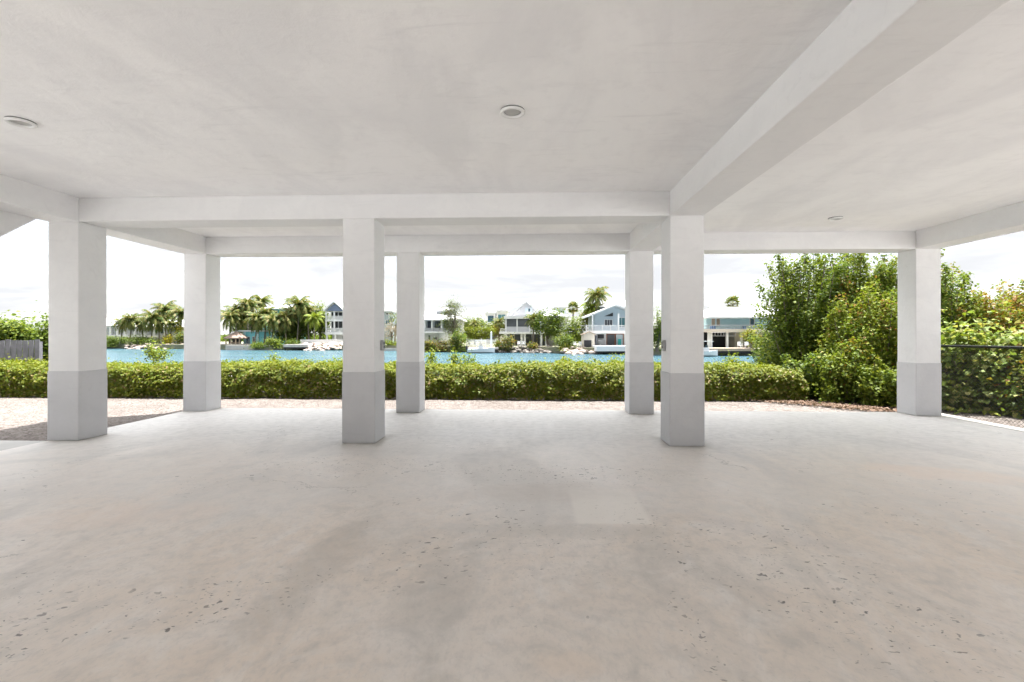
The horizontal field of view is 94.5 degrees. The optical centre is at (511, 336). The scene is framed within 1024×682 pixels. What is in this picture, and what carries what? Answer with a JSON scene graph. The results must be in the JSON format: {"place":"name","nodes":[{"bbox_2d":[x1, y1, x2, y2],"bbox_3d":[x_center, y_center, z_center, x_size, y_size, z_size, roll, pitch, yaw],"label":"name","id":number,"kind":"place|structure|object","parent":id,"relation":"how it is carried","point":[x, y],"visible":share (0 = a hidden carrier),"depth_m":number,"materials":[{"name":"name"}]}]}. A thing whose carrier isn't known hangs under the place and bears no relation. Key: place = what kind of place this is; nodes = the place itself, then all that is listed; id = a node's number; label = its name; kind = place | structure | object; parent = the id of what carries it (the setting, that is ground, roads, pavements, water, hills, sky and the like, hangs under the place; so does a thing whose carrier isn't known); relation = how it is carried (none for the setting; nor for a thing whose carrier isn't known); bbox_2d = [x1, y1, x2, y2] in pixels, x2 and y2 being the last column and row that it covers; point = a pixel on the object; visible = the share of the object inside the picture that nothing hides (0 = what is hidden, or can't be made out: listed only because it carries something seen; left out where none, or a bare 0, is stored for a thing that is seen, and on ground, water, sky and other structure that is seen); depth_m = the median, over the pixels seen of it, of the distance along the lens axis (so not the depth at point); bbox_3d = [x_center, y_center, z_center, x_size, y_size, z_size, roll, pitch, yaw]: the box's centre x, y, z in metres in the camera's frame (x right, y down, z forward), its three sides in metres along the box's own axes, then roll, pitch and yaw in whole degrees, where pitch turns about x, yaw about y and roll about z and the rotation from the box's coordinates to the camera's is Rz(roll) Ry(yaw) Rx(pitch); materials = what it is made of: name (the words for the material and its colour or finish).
{"place":"outdoors","nodes":[
{"label":"outdoors","id":0,"kind":"place"},
{"bbox_2d":[0,440,43,450],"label":"side path","id":1,"kind":"structure","parent":0,"point":[5,444],"depth_m":6.02,"materials":[{"name":"concrete"}]},
{"bbox_2d":[0,210,34,235],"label":"outside stair","id":2,"kind":"object","parent":1,"relation":"on","point":[9,222],"visible":0.01,"depth_m":5.70,"materials":[{"name":"white paint"}]},
{"bbox_2d":[323,301,342,339],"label":"gabled house","id":3,"kind":"structure","parent":0,"point":[335,308],"depth_m":109.40,"materials":[{"name":"white paint"}]},
{"bbox_2d":[384,311,396,341],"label":"grey house","id":4,"kind":"structure","parent":0,"point":[386,315],"depth_m":133.00,"materials":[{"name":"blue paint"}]},
{"bbox_2d":[34,349,764,375],"bbox_3d":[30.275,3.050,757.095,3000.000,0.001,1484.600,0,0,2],"label":"canal water","id":5,"kind":"structure","parent":0,"point":[118,355],"depth_m":71.39,"materials":[{"name":"liquid"}]},
{"bbox_2d":[283,344,312,349],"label":"dock","id":6,"kind":"object","parent":5,"relation":"in","point":[296,346],"visible":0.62,"depth_m":101.60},
{"bbox_2d":[466,340,494,352],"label":"motor boat","id":7,"kind":"object","parent":5,"relation":"on","point":[481,349],"visible":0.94,"depth_m":84.92,"materials":[{"name":"white plastic"}]},
{"bbox_2d":[592,345,653,354],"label":"dock","id":8,"kind":"object","parent":5,"relation":"in","point":[608,349],"visible":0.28,"depth_m":78.80,"materials":[{"name":"white paint"}]},
{"bbox_2d":[704,341,717,356],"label":"motor boat","id":9,"kind":"object","parent":5,"relation":"on","point":[709,353],"visible":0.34,"depth_m":71.07,"materials":[{"name":"white plastic"}]},
{"bbox_2d":[709,348,753,355],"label":"dock","id":10,"kind":"object","parent":5,"relation":"in","point":[736,350],"visible":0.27,"depth_m":73.20,"materials":[{"name":"beige wood"}]},
{"bbox_2d":[106,341,772,355],"bbox_3d":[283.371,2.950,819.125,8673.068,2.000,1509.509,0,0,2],"label":"bank","id":11,"kind":"structure","parent":0,"point":[553,348],"depth_m":91.97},
{"bbox_2d":[108,317,126,336],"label":"coconut palm","id":12,"kind":"object","parent":11,"relation":"on","point":[121,328],"visible":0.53,"depth_m":121.71,"materials":[{"name":"green plant"}]},
{"bbox_2d":[106,332,129,346],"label":"shore bush","id":13,"kind":"object","parent":11,"relation":"on","point":[110,341],"visible":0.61,"depth_m":116.56,"materials":[{"name":"green plant"}]},
{"bbox_2d":[118,313,140,343],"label":"coconut palm","id":14,"kind":"object","parent":11,"relation":"on","point":[129,320],"visible":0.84,"depth_m":120.09,"materials":[{"name":"green plant"}]},
{"bbox_2d":[119,332,163,343],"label":"shore bush","id":15,"kind":"object","parent":11,"relation":"on","point":[138,340],"visible":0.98,"depth_m":116.97,"materials":[{"name":"green plant"}]},
{"bbox_2d":[106,315,183,342],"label":"white house","id":16,"kind":"structure","parent":11,"relation":"on","point":[109,329],"depth_m":127.93,"materials":[{"name":"paint"}]},
{"bbox_2d":[134,309,166,342],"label":"coconut palm","id":17,"kind":"object","parent":11,"relation":"on","point":[151,318],"visible":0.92,"depth_m":118.66,"materials":[{"name":"green plant"}]},
{"bbox_2d":[144,315,167,343],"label":"coconut palm","id":18,"kind":"object","parent":11,"relation":"on","point":[160,328],"visible":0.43,"depth_m":121.09,"materials":[{"name":"green plant"}]},
{"bbox_2d":[149,300,178,343],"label":"coconut palm","id":19,"kind":"object","parent":11,"relation":"on","point":[165,308],"visible":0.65,"depth_m":122.38,"materials":[{"name":"green plant"}]},
{"bbox_2d":[157,332,175,343],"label":"croton shrub","id":20,"kind":"object","parent":11,"relation":"on","point":[168,338],"visible":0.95,"depth_m":117.38,"materials":[{"name":"yellow plant"}]},
{"bbox_2d":[161,319,180,343],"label":"coconut palm","id":21,"kind":"object","parent":11,"relation":"on","point":[169,324],"visible":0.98,"depth_m":118.02,"materials":[{"name":"green plant"}]},
{"bbox_2d":[166,306,183,343],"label":"coconut palm","id":22,"kind":"object","parent":11,"relation":"on","point":[178,312],"visible":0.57,"depth_m":120.12,"materials":[{"name":"green plant"}]},
{"bbox_2d":[170,330,183,343],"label":"shore bush","id":23,"kind":"object","parent":11,"relation":"on","point":[180,338],"visible":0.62,"depth_m":116.75,"materials":[{"name":"green plant"}]},
{"bbox_2d":[220,309,245,343],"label":"coconut palm","id":24,"kind":"object","parent":11,"relation":"on","point":[224,315],"visible":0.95,"depth_m":109.45,"materials":[{"name":"green plant"}]},
{"bbox_2d":[223,332,248,343],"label":"thatched hut","id":25,"kind":"object","parent":11,"relation":"on","point":[235,337],"visible":0.9,"depth_m":108.97,"materials":[{"name":"beige wood"}]},
{"bbox_2d":[222,303,251,331],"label":"coconut palm","id":26,"kind":"object","parent":11,"relation":"on","point":[232,309],"visible":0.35,"depth_m":111.89,"materials":[{"name":"green plant"}]},
{"bbox_2d":[237,312,249,343],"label":"coconut palm","id":27,"kind":"object","parent":11,"relation":"on","point":[242,325],"visible":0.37,"depth_m":113.43,"materials":[{"name":"green plant"}]},
{"bbox_2d":[232,295,261,329],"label":"coconut palm","id":28,"kind":"object","parent":11,"relation":"on","point":[248,304],"visible":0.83,"depth_m":112.43,"materials":[{"name":"green plant"}]},
{"bbox_2d":[220,330,283,344],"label":"turquoise house","id":29,"kind":"structure","parent":11,"relation":"on","point":[250,336],"depth_m":111.77,"materials":[{"name":"paint"}]},
{"bbox_2d":[225,345,280,349],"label":"shore wall","id":30,"kind":"structure","parent":11,"relation":"on","point":[235,347],"depth_m":104.60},
{"bbox_2d":[243,336,266,348],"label":"shore bush","id":31,"kind":"object","parent":11,"relation":"on","point":[257,344],"visible":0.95,"depth_m":103.32,"materials":[{"name":"green plant"}]},
{"bbox_2d":[243,308,268,343],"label":"coconut palm","id":32,"kind":"object","parent":11,"relation":"on","point":[255,319],"visible":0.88,"depth_m":108.73,"materials":[{"name":"green plant"}]},
{"bbox_2d":[252,295,274,311],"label":"coconut palm","id":33,"kind":"object","parent":11,"relation":"on","point":[264,300],"visible":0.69,"depth_m":121.59,"materials":[{"name":"green plant"}]},
{"bbox_2d":[255,306,277,342],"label":"coconut palm","id":34,"kind":"object","parent":11,"relation":"on","point":[269,310],"visible":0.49,"depth_m":111.17,"materials":[{"name":"green plant"}]},
{"bbox_2d":[261,336,283,348],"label":"shore bush","id":35,"kind":"object","parent":11,"relation":"on","point":[273,342],"visible":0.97,"depth_m":103.34,"materials":[{"name":"green plant"}]},
{"bbox_2d":[259,310,290,336],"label":"coconut palm","id":36,"kind":"object","parent":11,"relation":"on","point":[271,320],"visible":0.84,"depth_m":107.96,"materials":[{"name":"green plant"}]},
{"bbox_2d":[273,311,297,343],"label":"coconut palm","id":37,"kind":"object","parent":11,"relation":"on","point":[288,322],"visible":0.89,"depth_m":108.66,"materials":[{"name":"green plant"}]},
{"bbox_2d":[274,326,301,343],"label":"dense tree","id":38,"kind":"object","parent":11,"relation":"on","point":[282,337],"visible":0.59,"depth_m":111.26,"materials":[{"name":"green plant"}]},
{"bbox_2d":[282,295,313,343],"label":"coconut palm","id":39,"kind":"object","parent":11,"relation":"on","point":[299,305],"visible":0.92,"depth_m":109.86,"materials":[{"name":"green plant"}]},
{"bbox_2d":[283,318,312,343],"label":"dense tree","id":40,"kind":"object","parent":11,"relation":"on","point":[302,327],"visible":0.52,"depth_m":113.02,"materials":[{"name":"green plant"}]},
{"bbox_2d":[296,305,319,339],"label":"coconut palm","id":41,"kind":"object","parent":11,"relation":"on","point":[310,310],"visible":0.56,"depth_m":111.55,"materials":[{"name":"green plant"}]},
{"bbox_2d":[37,332,580,341],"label":"wood","id":42,"kind":"object","parent":11,"relation":"on","point":[316,337],"visible":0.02,"depth_m":171.63,"materials":[{"name":"green plant"}]},
{"bbox_2d":[304,311,324,339],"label":"coconut palm","id":43,"kind":"object","parent":11,"relation":"on","point":[314,318],"visible":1,"depth_m":107.21,"materials":[{"name":"green plant"}]},
{"bbox_2d":[306,298,330,339],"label":"dense tree","id":44,"kind":"object","parent":11,"relation":"on","point":[320,330],"visible":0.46,"depth_m":114.23,"materials":[{"name":"green plant"}]},
{"bbox_2d":[300,340,342,343],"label":"garden wall","id":45,"kind":"structure","parent":11,"relation":"on","point":[319,341],"depth_m":106.50,"materials":[{"name":"white paint"}]},
{"bbox_2d":[384,322,396,341],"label":"bare shrub","id":46,"kind":"object","parent":11,"relation":"on","point":[391,335],"visible":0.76,"depth_m":102.79,"materials":[{"name":"grey plant"}]},
{"bbox_2d":[424,336,449,350],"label":"shore hedge","id":47,"kind":"object","parent":11,"relation":"on","point":[438,346],"visible":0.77,"depth_m":91.05,"materials":[{"name":"green plant"}]},
{"bbox_2d":[424,307,466,345],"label":"white house","id":48,"kind":"structure","parent":11,"relation":"on","point":[432,327],"depth_m":101.20,"materials":[{"name":"paint"}]},
{"bbox_2d":[438,295,466,341],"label":"wispy tree","id":49,"kind":"object","parent":11,"relation":"on","point":[451,321],"visible":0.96,"depth_m":94.11,"materials":[{"name":"green plant"}]},
{"bbox_2d":[446,328,469,350],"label":"shore bush","id":50,"kind":"object","parent":11,"relation":"on","point":[456,343],"visible":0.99,"depth_m":89.90,"materials":[{"name":"green plant"}]},
{"bbox_2d":[461,312,491,339],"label":"green tree","id":51,"kind":"object","parent":11,"relation":"on","point":[469,318],"visible":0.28,"depth_m":111.24,"materials":[{"name":"green plant"}]},
{"bbox_2d":[462,322,497,338],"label":"lime hedge","id":52,"kind":"object","parent":11,"relation":"on","point":[472,333],"visible":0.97,"depth_m":94.74,"materials":[{"name":"green plant"}]},
{"bbox_2d":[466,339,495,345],"bbox_3d":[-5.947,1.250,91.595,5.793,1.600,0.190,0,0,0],"label":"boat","id":53,"kind":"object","parent":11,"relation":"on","point":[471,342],"visible":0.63,"depth_m":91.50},
{"bbox_2d":[491,316,504,342],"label":"coconut palm","id":54,"kind":"object","parent":11,"relation":"on","point":[499,321],"visible":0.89,"depth_m":99.74,"materials":[{"name":"green plant"}]},
{"bbox_2d":[498,331,516,350],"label":"shore bush","id":55,"kind":"object","parent":11,"relation":"on","point":[507,343],"visible":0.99,"depth_m":87.66,"materials":[{"name":"green plant"}]},
{"bbox_2d":[524,313,538,343],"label":"coconut palm","id":56,"kind":"object","parent":11,"relation":"on","point":[531,317],"visible":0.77,"depth_m":91.14,"materials":[{"name":"green plant"}]},
{"bbox_2d":[527,304,571,344],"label":"ficus tree","id":57,"kind":"object","parent":11,"relation":"on","point":[550,328],"visible":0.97,"depth_m":89.92,"materials":[{"name":"green plant"}]},
{"bbox_2d":[552,333,577,350],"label":"round bush","id":58,"kind":"object","parent":11,"relation":"on","point":[567,340],"visible":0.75,"depth_m":83.71,"materials":[{"name":"green plant"}]},
{"bbox_2d":[559,313,587,346],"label":"green tree","id":59,"kind":"object","parent":11,"relation":"on","point":[573,327],"visible":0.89,"depth_m":88.33,"materials":[{"name":"green plant"}]},
{"bbox_2d":[566,301,580,339],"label":"fan palm","id":60,"kind":"object","parent":11,"relation":"on","point":[572,304],"visible":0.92,"depth_m":101.49,"materials":[{"name":"green plant"}]},
{"bbox_2d":[580,331,596,346],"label":"garden shed","id":61,"kind":"structure","parent":11,"relation":"on","point":[588,338],"depth_m":83.30,"materials":[{"name":"beige paint"}]},
{"bbox_2d":[580,302,602,317],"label":"coconut palm","id":62,"kind":"object","parent":11,"relation":"on","point":[592,307],"visible":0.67,"depth_m":92.42,"materials":[{"name":"green plant"}]},
{"bbox_2d":[583,286,611,311],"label":"coconut palm","id":63,"kind":"object","parent":11,"relation":"on","point":[595,296],"visible":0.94,"depth_m":91.28,"materials":[{"name":"green plant"}]},
{"bbox_2d":[581,300,653,344],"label":"beach house","id":64,"kind":"structure","parent":11,"relation":"on","point":[606,325],"depth_m":86.34,"materials":[{"name":"blue wood"}]},
{"bbox_2d":[606,333,614,344],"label":"door","id":65,"kind":"structure","parent":64,"relation":"in","point":[610,337],"depth_m":86.16,"materials":[{"name":"grey glass"}]},
{"bbox_2d":[615,333,623,344],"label":"door","id":66,"kind":"structure","parent":64,"relation":"in","point":[617,335],"depth_m":86.16,"materials":[{"name":"white wood"}]},
{"bbox_2d":[653,306,660,351],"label":"green tree","id":67,"kind":"object","parent":11,"relation":"on","point":[657,336],"visible":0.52,"depth_m":75.55,"materials":[{"name":"green plant"}]},
{"bbox_2d":[723,295,741,306],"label":"fan palm","id":68,"kind":"object","parent":11,"relation":"on","point":[732,299],"visible":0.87,"depth_m":92.49,"materials":[{"name":"green plant"}]},
{"bbox_2d":[704,307,775,347],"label":"dock house","id":69,"kind":"structure","parent":11,"relation":"on","point":[731,323],"depth_m":82.40,"materials":[{"name":"teal paint"}]},
{"bbox_2d":[739,325,760,347],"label":"croton shrub","id":70,"kind":"object","parent":11,"relation":"on","point":[747,332],"visible":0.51,"depth_m":78.47,"materials":[{"name":"yellow plant"}]},
{"bbox_2d":[482,310,507,342],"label":"modern house","id":71,"kind":"structure","parent":0,"point":[489,316],"depth_m":124.50,"materials":[{"name":"white paint"}]},
{"bbox_2d":[0,0,1023,445],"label":"stilt house","id":72,"kind":"structure","parent":0,"point":[362,138],"depth_m":4.49,"materials":[{"name":"white paint"}]},
{"bbox_2d":[3,116,37,128],"bbox_3d":[-4.089,-1.778,3.943,0.202,0.026,0.202,0,0,2],"label":"ceiling light","id":73,"kind":"object","parent":72,"relation":"attached to","point":[20,122],"visible":1,"depth_m":3.93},
{"bbox_2d":[500,105,524,118],"bbox_3d":[0.004,-1.778,3.761,0.202,0.026,0.202,0,0,2],"label":"ceiling light","id":74,"kind":"object","parent":72,"relation":"attached to","point":[512,111],"visible":1,"depth_m":3.75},
{"bbox_2d":[0,408,1023,681],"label":"concrete floor","id":75,"kind":"structure","parent":0,"point":[262,544],"depth_m":2.98,"materials":[{"name":"concrete"}]},
{"bbox_2d":[0,379,1023,440],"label":"gravel yard","id":76,"kind":"structure","parent":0,"point":[23,419],"depth_m":9.50,"materials":[{"name":"gravel"}]},
{"bbox_2d":[0,339,42,364],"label":"wooden fence","id":77,"kind":"object","parent":76,"relation":"on","point":[13,348],"visible":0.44,"depth_m":14.20,"materials":[{"name":"wood"}]},
{"bbox_2d":[0,310,46,358],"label":"dense bush","id":78,"kind":"object","parent":76,"relation":"on","point":[15,330],"visible":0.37,"depth_m":16.49,"materials":[{"name":"green plant"}]},
{"bbox_2d":[14,300,48,361],"bbox_3d":[-15.575,0.165,16.204,2.658,2.734,2.387,0,0,-19],"label":"dense bush","id":79,"kind":"object","parent":76,"relation":"on","point":[43,336],"visible":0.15,"depth_m":15.93,"materials":[{"name":"green plant"}]},
{"bbox_2d":[135,336,176,364],"bbox_3d":[-9.586,0.756,12.808,0.985,1.510,0.935,0,0,0],"label":"young shrub","id":80,"kind":"object","parent":76,"relation":"on","point":[154,354],"visible":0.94,"depth_m":12.71,"materials":[{"name":"green plant"}]},
{"bbox_2d":[0,353,810,400],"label":"clipped hedge","id":81,"kind":"object","parent":76,"relation":"on","point":[291,378],"visible":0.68,"depth_m":10.67,"materials":[{"name":"green plant"}]},
{"bbox_2d":[424,339,440,364],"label":"young shrub","id":82,"kind":"object","parent":76,"relation":"on","point":[430,357],"visible":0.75,"depth_m":12.65,"materials":[{"name":"green plant"}]},
{"bbox_2d":[445,345,474,374],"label":"young shrub","id":83,"kind":"object","parent":76,"relation":"on","point":[455,358],"visible":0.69,"depth_m":12.71,"materials":[{"name":"green plant"}]},
{"bbox_2d":[753,343,808,387],"bbox_3d":[7.658,0.726,12.906,2.556,1.583,1.822,0,0,-36],"label":"leafy shrub","id":84,"kind":"object","parent":76,"relation":"on","point":[768,362],"visible":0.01,"depth_m":12.74,"materials":[{"name":"green plant"}]},
{"bbox_2d":[780,345,845,397],"bbox_3d":[7.119,0.830,10.844,1.805,1.274,1.300,0,0,0],"label":"leafy shrub","id":85,"kind":"object","parent":76,"relation":"on","point":[811,378],"visible":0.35,"depth_m":10.68,"materials":[{"name":"green plant"}]},
{"bbox_2d":[747,253,880,385],"bbox_3d":[7.951,-0.533,12.725,3.334,4.024,3.138,0,0,0],"label":"leafy tree","id":86,"kind":"object","parent":76,"relation":"on","point":[798,322],"visible":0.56,"depth_m":12.26,"materials":[{"name":"green plant"}]},
{"bbox_2d":[746,396,896,411],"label":"leaf litter","id":87,"kind":"object","parent":76,"relation":"on","point":[844,406],"visible":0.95,"depth_m":9.47,"materials":[{"name":"plant"}]},
{"bbox_2d":[806,374,850,404],"bbox_3d":[6.635,1.169,9.942,0.787,0.699,0.815,0,0,33],"label":"leafy shrub","id":88,"kind":"object","parent":76,"relation":"on","point":[829,395],"visible":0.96,"depth_m":9.92,"materials":[{"name":"green plant"}]},
{"bbox_2d":[805,253,897,347],"bbox_3d":[9.297,-0.607,12.280,2.822,4.173,2.743,0,0,0],"label":"leafy tree","id":89,"kind":"object","parent":76,"relation":"on","point":[862,264],"visible":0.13,"depth_m":11.82,"materials":[{"name":"green plant"}]},
{"bbox_2d":[809,332,897,403],"bbox_3d":[7.403,0.691,10.142,1.854,1.556,1.392,0,0,0],"label":"leafy shrub","id":90,"kind":"object","parent":76,"relation":"on","point":[853,362],"visible":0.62,"depth_m":10.03,"materials":[{"name":"green plant"}]},
{"bbox_2d":[846,358,896,406],"bbox_3d":[7.527,0.949,9.559,1.281,1.033,1.009,0,0,0],"label":"leafy shrub","id":91,"kind":"object","parent":76,"relation":"on","point":[885,395],"visible":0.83,"depth_m":9.49,"materials":[{"name":"green plant"}]},
{"bbox_2d":[815,279,949,378],"bbox_3d":[8.232,0.089,10.652,2.332,2.765,2.056,0,0,0],"label":"leafy shrub","id":92,"kind":"object","parent":76,"relation":"on","point":[881,324],"visible":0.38,"depth_m":10.49,"materials":[{"name":"green plant"}]},
{"bbox_2d":[870,248,971,303],"bbox_3d":[10.248,-0.436,12.065,2.647,3.825,2.386,0,0,0],"label":"leafy tree","id":93,"kind":"object","parent":76,"relation":"on","point":[958,271],"visible":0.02,"depth_m":11.34,"materials":[{"name":"green plant"}]},
{"bbox_2d":[893,296,1023,416],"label":"sea grape","id":94,"kind":"object","parent":76,"relation":"on","point":[969,336],"visible":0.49,"depth_m":8.85,"materials":[{"name":"green plant"}]},
{"bbox_2d":[941,262,991,345],"bbox_3d":[10.018,-0.107,10.768,1.210,3.152,1.253,0,0,-27],"label":"buttonwood tree","id":95,"kind":"object","parent":76,"relation":"on","point":[945,302],"visible":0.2,"depth_m":10.62,"materials":[{"name":"green plant"}]},
{"bbox_2d":[941,345,1023,427],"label":"chain link fence","id":96,"kind":"object","parent":76,"relation":"on","point":[993,347],"visible":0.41,"depth_m":7.66,"materials":[{"name":"black metal"}]},
{"bbox_2d":[948,288,1023,358],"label":"buttonwood tree","id":97,"kind":"object","parent":76,"relation":"on","point":[1002,314],"visible":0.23,"depth_m":10.22,"materials":[{"name":"green plant"}]},
{"bbox_2d":[954,311,1023,414],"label":"sea grape","id":98,"kind":"object","parent":76,"relation":"on","point":[1005,339],"visible":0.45,"depth_m":8.67,"materials":[{"name":"green plant"}]},
{"bbox_2d":[972,326,1023,418],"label":"sea grape","id":99,"kind":"object","parent":76,"relation":"on","point":[1013,388],"visible":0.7,"depth_m":8.27,"materials":[{"name":"green plant"}]},
{"bbox_2d":[979,279,1023,311],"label":"buttonwood tree","id":100,"kind":"object","parent":76,"relation":"on","point":[998,288],"depth_m":12.45,"materials":[{"name":"green plant"}]},
{"bbox_2d":[993,278,1023,334],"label":"buttonwood tree","id":101,"kind":"object","parent":76,"relation":"on","point":[1013,292],"visible":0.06,"depth_m":10.58,"materials":[{"name":"green plant"}]},
{"bbox_2d":[0,219,1023,334],"label":"sky","id":102,"kind":"structure","parent":0,"point":[138,276],"materials":[{"name":"white"}]},
{"bbox_2d":[499,302,568,345],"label":"screened house","id":103,"kind":"structure","parent":0,"point":[515,321],"depth_m":99.00,"materials":[{"name":"white paint"}]},
{"label":"ground","id":104,"kind":"structure","parent":0,"visible":0},
{"bbox_2d":[941,413,1023,431],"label":"edge kerb","id":105,"kind":"structure","parent":104,"relation":"on","point":[985,423],"depth_m":7.42,"materials":[{"name":"concrete"}]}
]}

